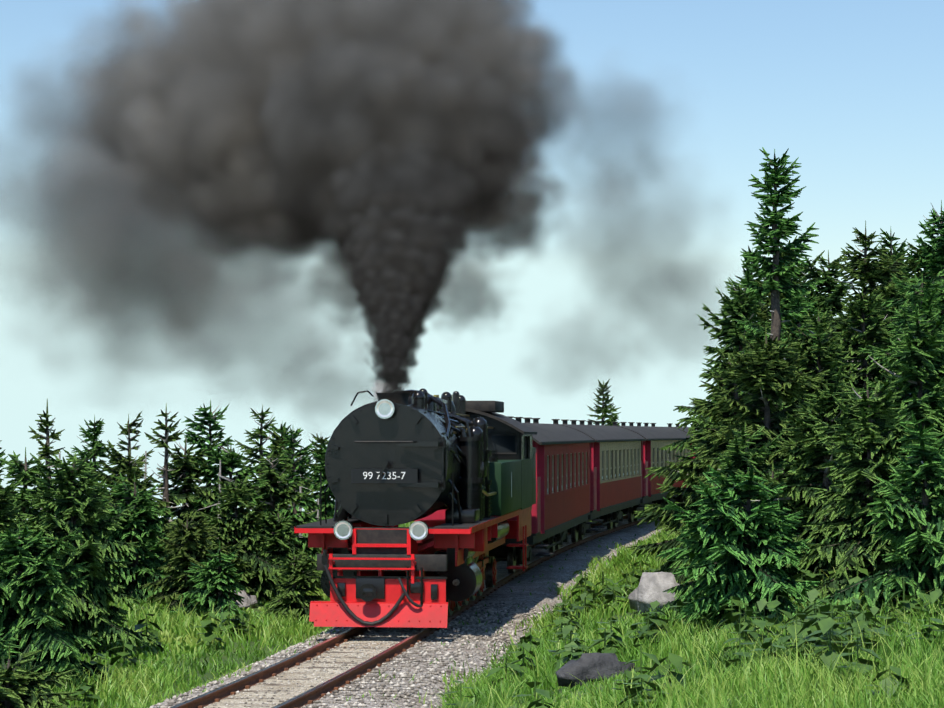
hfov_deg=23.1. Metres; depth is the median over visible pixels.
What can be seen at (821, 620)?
herb plants
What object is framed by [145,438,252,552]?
spruce
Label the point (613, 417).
spruce
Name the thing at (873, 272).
spruce
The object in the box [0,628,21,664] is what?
spruce
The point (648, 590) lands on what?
light boulder
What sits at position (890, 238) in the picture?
spruce
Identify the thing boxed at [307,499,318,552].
dead spruce
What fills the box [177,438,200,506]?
dead spruce
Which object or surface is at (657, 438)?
coach
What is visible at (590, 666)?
dark boulder
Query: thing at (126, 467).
spruce
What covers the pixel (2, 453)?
spruce
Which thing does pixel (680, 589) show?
young spruce
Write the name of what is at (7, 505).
spruce
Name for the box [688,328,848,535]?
spruce
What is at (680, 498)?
coach
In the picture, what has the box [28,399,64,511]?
spruce
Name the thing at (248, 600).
boulder
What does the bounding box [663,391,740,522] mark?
spruce
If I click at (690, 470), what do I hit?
spruce
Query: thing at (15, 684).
spruce
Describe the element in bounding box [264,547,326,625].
young spruce
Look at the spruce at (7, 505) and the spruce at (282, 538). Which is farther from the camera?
the spruce at (282, 538)
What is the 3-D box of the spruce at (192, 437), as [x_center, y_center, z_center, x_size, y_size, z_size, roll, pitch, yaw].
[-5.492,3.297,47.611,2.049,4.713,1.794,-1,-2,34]
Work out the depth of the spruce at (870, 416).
26.71 m
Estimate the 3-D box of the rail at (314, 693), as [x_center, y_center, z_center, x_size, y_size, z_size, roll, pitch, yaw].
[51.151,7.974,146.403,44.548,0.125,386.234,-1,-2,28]
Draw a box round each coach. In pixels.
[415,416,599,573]
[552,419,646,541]
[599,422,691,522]
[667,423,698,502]
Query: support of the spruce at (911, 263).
on the terrain at (208, 674)
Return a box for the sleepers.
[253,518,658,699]
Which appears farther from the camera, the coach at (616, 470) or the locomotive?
the coach at (616, 470)
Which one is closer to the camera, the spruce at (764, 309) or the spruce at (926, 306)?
the spruce at (926, 306)
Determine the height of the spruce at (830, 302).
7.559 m
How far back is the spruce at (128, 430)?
51.72 m
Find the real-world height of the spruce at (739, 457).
4.410 m
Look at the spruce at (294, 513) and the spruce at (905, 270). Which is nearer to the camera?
the spruce at (294, 513)
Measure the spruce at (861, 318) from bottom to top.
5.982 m
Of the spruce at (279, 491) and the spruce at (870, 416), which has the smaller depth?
the spruce at (870, 416)
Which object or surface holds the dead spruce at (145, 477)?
on the terrain at (208, 674)
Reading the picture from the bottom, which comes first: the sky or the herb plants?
the herb plants
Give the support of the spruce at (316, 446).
on the terrain at (208, 674)
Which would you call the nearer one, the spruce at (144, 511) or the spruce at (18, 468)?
the spruce at (18, 468)
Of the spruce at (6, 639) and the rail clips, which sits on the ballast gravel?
the rail clips
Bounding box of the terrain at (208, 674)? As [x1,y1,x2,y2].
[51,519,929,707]
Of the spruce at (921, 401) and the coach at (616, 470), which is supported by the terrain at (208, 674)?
the spruce at (921, 401)
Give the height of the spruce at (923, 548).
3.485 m
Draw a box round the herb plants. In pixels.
[6,561,943,707]
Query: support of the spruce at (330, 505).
on the terrain at (208, 674)
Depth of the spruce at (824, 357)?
36.38 m
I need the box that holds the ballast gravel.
[152,510,674,707]
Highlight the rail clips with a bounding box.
[198,511,659,707]
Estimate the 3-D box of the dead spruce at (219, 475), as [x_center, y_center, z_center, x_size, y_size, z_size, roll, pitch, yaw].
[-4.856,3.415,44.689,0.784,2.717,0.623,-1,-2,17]
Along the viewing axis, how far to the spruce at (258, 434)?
51.64 m
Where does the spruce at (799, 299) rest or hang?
on the terrain at (208, 674)
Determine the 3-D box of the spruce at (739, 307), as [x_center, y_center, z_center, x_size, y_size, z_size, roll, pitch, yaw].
[5.069,1.797,46.237,3.565,6.687,3.764,0,-2,8]
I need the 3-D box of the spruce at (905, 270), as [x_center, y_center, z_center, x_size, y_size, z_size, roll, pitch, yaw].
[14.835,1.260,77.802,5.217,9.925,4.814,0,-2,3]
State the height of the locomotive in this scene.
3.643 m
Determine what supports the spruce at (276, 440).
on the terrain at (208, 674)
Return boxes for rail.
[170,510,655,707]
[272,518,650,707]
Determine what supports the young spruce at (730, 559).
on the terrain at (208, 674)
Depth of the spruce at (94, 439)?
57.77 m
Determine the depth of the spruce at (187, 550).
40.48 m
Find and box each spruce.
[0,440,20,513]
[0,447,66,581]
[0,477,62,658]
[0,521,119,691]
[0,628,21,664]
[0,643,76,707]
[16,441,159,656]
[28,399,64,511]
[63,416,112,541]
[87,473,174,603]
[92,440,170,560]
[111,411,153,556]
[129,531,183,596]
[133,405,215,585]
[140,511,237,609]
[143,451,152,490]
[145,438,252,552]
[166,542,246,620]
[172,476,283,602]
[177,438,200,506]
[177,443,269,555]
[180,400,235,507]
[199,460,233,520]
[212,536,259,594]
[234,404,292,549]
[234,448,322,574]
[250,505,305,586]
[255,422,316,505]
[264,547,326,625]
[268,428,313,533]
[275,427,332,576]
[299,447,315,535]
[302,441,337,519]
[303,434,332,515]
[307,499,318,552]
[588,379,620,425]
[625,346,802,583]
[640,507,706,623]
[657,465,819,640]
[659,279,770,484]
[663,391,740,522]
[671,421,841,609]
[688,245,771,507]
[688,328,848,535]
[691,292,825,451]
[716,252,810,367]
[730,460,834,579]
[736,147,825,408]
[742,498,823,595]
[751,366,884,585]
[759,236,833,337]
[774,307,860,515]
[786,374,943,608]
[792,250,859,374]
[807,307,943,567]
[816,411,943,624]
[823,220,908,432]
[831,287,910,428]
[834,228,914,384]
[857,269,943,451]
[877,243,921,297]
[879,200,943,391]
[895,242,937,308]
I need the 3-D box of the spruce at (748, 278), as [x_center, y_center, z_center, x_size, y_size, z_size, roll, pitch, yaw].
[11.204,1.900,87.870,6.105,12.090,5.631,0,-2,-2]
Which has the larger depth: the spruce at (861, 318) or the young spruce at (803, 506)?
the spruce at (861, 318)
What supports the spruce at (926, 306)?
on the terrain at (208, 674)
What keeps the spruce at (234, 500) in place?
on the terrain at (208, 674)
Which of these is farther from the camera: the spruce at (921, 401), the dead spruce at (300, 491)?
the dead spruce at (300, 491)
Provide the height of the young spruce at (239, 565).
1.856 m
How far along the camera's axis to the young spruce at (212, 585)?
39.17 m
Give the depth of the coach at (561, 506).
49.72 m
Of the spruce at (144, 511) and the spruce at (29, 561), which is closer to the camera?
the spruce at (29, 561)
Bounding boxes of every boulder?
[229,590,257,608]
[556,653,634,687]
[628,572,679,612]
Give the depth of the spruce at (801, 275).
68.83 m
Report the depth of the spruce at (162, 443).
45.68 m
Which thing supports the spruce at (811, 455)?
on the terrain at (208, 674)
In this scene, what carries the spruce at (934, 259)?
on the terrain at (208, 674)
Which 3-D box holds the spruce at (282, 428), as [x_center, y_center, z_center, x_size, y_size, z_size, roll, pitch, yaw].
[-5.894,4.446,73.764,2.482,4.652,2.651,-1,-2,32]
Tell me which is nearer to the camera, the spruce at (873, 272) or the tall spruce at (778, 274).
the tall spruce at (778, 274)
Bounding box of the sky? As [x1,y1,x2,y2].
[0,0,943,519]
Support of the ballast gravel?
on the terrain at (208, 674)
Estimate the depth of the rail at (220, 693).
28.35 m
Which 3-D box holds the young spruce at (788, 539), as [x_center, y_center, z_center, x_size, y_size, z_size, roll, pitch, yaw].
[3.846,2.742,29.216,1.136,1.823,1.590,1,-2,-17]
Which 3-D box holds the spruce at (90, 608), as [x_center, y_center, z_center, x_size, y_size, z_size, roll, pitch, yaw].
[-5.886,3.612,32.589,2.940,4.774,2.785,1,-2,-30]
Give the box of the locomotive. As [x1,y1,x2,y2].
[294,388,536,627]
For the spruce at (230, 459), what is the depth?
46.55 m
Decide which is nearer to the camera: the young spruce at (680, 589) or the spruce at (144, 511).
the young spruce at (680, 589)

